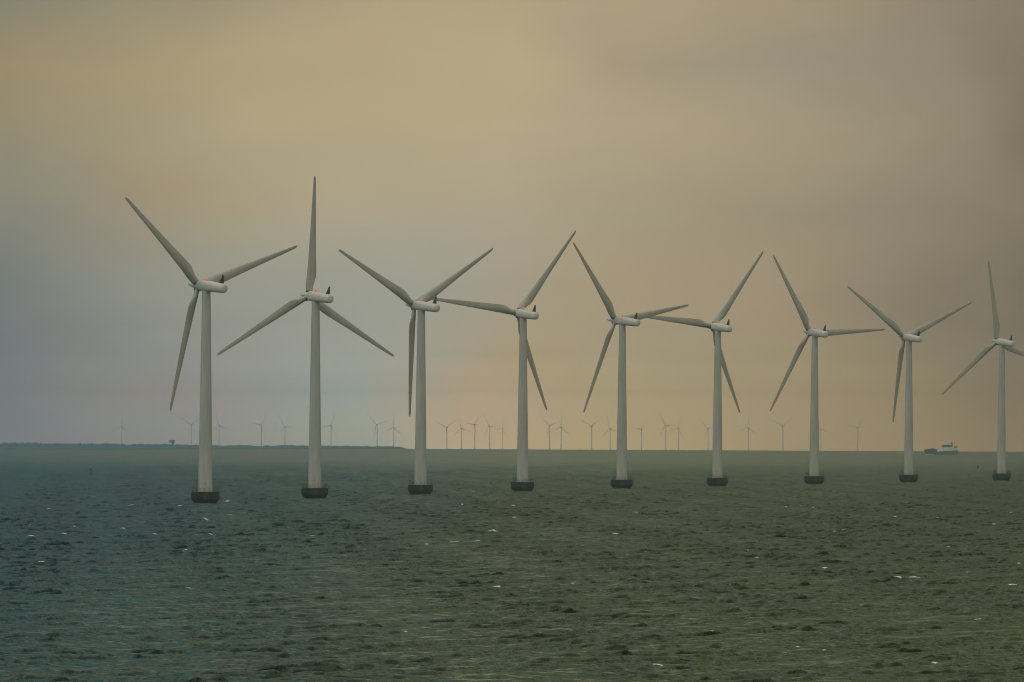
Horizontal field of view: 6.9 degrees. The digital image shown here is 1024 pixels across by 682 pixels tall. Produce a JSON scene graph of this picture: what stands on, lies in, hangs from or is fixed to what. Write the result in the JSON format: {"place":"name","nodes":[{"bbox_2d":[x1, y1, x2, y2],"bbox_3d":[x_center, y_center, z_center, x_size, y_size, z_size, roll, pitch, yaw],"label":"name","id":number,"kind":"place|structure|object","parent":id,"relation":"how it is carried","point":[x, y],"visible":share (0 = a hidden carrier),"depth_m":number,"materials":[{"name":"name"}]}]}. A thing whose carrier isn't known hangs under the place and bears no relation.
{"place":"outdoors","nodes":[
{"label":"outdoors","id":0,"kind":"place"},
{"bbox_2d":[0,445,406,448],"bbox_3d":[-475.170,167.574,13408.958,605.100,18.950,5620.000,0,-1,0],"label":"island","id":1,"kind":"structure","parent":0,"point":[74,447],"depth_m":12083.16,"materials":[{"name":"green plant"}]},
{"bbox_2d":[0,442,402,447],"bbox_3d":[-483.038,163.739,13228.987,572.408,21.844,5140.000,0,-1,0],"label":"woodland","id":2,"kind":"object","parent":1,"relation":"on","point":[88,444],"visible":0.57,"depth_m":12070.23,"materials":[{"name":"grey"}]},
{"bbox_2d":[0,449,1023,681],"bbox_3d":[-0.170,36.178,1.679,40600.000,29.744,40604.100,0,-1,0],"label":"sea","id":3,"kind":"structure","parent":0,"point":[129,565],"depth_m":1341.47,"materials":[{"name":"liquid"}]},
{"bbox_2d":[111,412,127,442],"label":"wind turbine","id":4,"kind":"object","parent":3,"relation":"on","point":[121,430],"visible":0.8,"depth_m":20083.24,"materials":[{"name":"paint"}]},
{"bbox_2d":[182,418,198,444],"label":"wind turbine","id":5,"kind":"object","parent":3,"relation":"on","point":[191,424],"visible":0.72,"depth_m":17840.56,"materials":[{"name":"paint"}]},
{"bbox_2d":[125,197,296,502],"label":"wind turbine","id":6,"kind":"object","parent":3,"relation":"on","point":[206,286],"visible":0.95,"depth_m":2503.44,"materials":[{"name":"metal"}]},
{"bbox_2d":[249,415,266,445],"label":"wind turbine","id":7,"kind":"object","parent":3,"relation":"on","point":[261,424],"visible":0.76,"depth_m":18035.71,"materials":[{"name":"paint"}]},
{"bbox_2d":[217,176,393,498],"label":"wind turbine","id":8,"kind":"object","parent":3,"relation":"on","point":[314,489],"visible":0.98,"depth_m":2694.80,"materials":[{"name":"metal"}]},
{"bbox_2d":[372,420,388,445],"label":"wind turbine","id":9,"kind":"object","parent":3,"relation":"on","point":[377,431],"visible":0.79,"depth_m":17646.09,"materials":[{"name":"paint"}]},
{"bbox_2d":[383,422,399,445],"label":"wind turbine","id":10,"kind":"object","parent":3,"relation":"on","point":[393,432],"visible":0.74,"depth_m":19790.74,"materials":[{"name":"paint"}]},
{"bbox_2d":[338,248,492,494],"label":"wind turbine","id":11,"kind":"object","parent":3,"relation":"on","point":[421,304],"visible":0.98,"depth_m":2882.72,"materials":[{"name":"metal"}]},
{"bbox_2d":[439,420,455,448],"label":"wind turbine","id":12,"kind":"object","parent":3,"relation":"on","point":[446,433],"visible":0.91,"depth_m":19400.94,"materials":[{"name":"paint"}]},
{"bbox_2d":[458,415,470,448],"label":"wind turbine","id":13,"kind":"object","parent":3,"relation":"on","point":[461,434],"visible":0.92,"depth_m":20180.53,"materials":[{"name":"paint"}]},
{"bbox_2d":[463,414,480,448],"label":"wind turbine","id":14,"kind":"object","parent":3,"relation":"on","point":[474,431],"visible":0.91,"depth_m":17255.86,"materials":[{"name":"paint"}]},
{"bbox_2d":[483,413,490,448],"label":"wind turbine","id":15,"kind":"object","parent":3,"relation":"on","point":[489,426],"visible":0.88,"depth_m":18230.68,"materials":[{"name":"paint"}]},
{"bbox_2d":[490,418,507,448],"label":"wind turbine","id":16,"kind":"object","parent":3,"relation":"on","point":[502,428],"visible":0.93,"depth_m":20375.40,"materials":[{"name":"paint"}]},
{"bbox_2d":[432,230,575,490],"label":"wind turbine","id":17,"kind":"object","parent":3,"relation":"on","point":[521,314],"visible":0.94,"depth_m":3066.29,"materials":[{"name":"metal"}]},
{"bbox_2d":[544,420,559,448],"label":"wind turbine","id":18,"kind":"object","parent":3,"relation":"on","point":[549,432],"visible":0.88,"depth_m":17548.23,"materials":[{"name":"paint"}]},
{"bbox_2d":[555,415,568,448],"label":"wind turbine","id":19,"kind":"object","parent":3,"relation":"on","point":[561,427],"visible":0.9,"depth_m":18815.78,"materials":[{"name":"paint"}]},
{"bbox_2d":[583,419,599,449],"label":"wind turbine","id":20,"kind":"object","parent":3,"relation":"on","point":[591,433],"visible":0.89,"depth_m":17645.76,"materials":[{"name":"paint"}]},
{"bbox_2d":[573,242,688,487],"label":"wind turbine","id":21,"kind":"object","parent":3,"relation":"on","point":[622,321],"visible":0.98,"depth_m":3246.59,"materials":[{"name":"metal"}]},
{"bbox_2d":[632,421,645,449],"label":"wind turbine","id":22,"kind":"object","parent":3,"relation":"on","point":[641,435],"visible":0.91,"depth_m":20277.77,"materials":[{"name":"paint"}]},
{"bbox_2d":[659,417,676,449],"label":"wind turbine","id":23,"kind":"object","parent":3,"relation":"on","point":[665,432],"visible":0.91,"depth_m":17060.98,"materials":[{"name":"paint"}]},
{"bbox_2d":[666,423,683,449],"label":"wind turbine","id":24,"kind":"object","parent":3,"relation":"on","point":[678,428],"visible":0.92,"depth_m":19595.44,"materials":[{"name":"paint"}]},
{"bbox_2d":[648,251,763,485],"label":"wind turbine","id":25,"kind":"object","parent":3,"relation":"on","point":[716,327],"visible":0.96,"depth_m":3422.40,"materials":[{"name":"metal"}]},
{"bbox_2d":[737,417,756,449],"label":"wind turbine","id":26,"kind":"object","parent":3,"relation":"on","point":[748,433],"visible":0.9,"depth_m":18230.54,"materials":[{"name":"paint"}]},
{"bbox_2d":[771,418,791,450],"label":"wind turbine","id":27,"kind":"object","parent":3,"relation":"on","point":[782,433],"visible":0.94,"depth_m":16865.88,"materials":[{"name":"paint"}]},
{"bbox_2d":[819,425,829,450],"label":"wind turbine","id":28,"kind":"object","parent":3,"relation":"on","point":[820,429],"visible":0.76,"depth_m":19400.58,"materials":[{"name":"paint"}]},
{"bbox_2d":[770,255,884,483],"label":"wind turbine","id":29,"kind":"object","parent":3,"relation":"on","point":[813,477],"visible":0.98,"depth_m":3594.68,"materials":[{"name":"metal"}]},
{"bbox_2d":[848,416,863,450],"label":"wind turbine","id":30,"kind":"object","parent":3,"relation":"on","point":[857,434],"visible":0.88,"depth_m":17840.79,"materials":[{"name":"paint"}]},
{"bbox_2d":[847,286,971,481],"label":"wind turbine","id":31,"kind":"object","parent":3,"relation":"on","point":[909,338],"visible":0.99,"depth_m":3763.22,"materials":[{"name":"metal"}]},
{"bbox_2d":[924,442,957,454],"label":"cargo ship","id":32,"kind":"object","parent":3,"relation":"on","point":[947,449],"visible":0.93,"depth_m":10189.17,"materials":[{"name":"paint"}]},
{"bbox_2d":[942,261,1023,480],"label":"wind turbine","id":33,"kind":"object","parent":3,"relation":"on","point":[1001,474],"visible":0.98,"depth_m":3927.66,"materials":[{"name":"metal"}]},
{"bbox_2d":[0,0,1023,451],"label":"sky","id":34,"kind":"structure","parent":0,"point":[874,148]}
]}

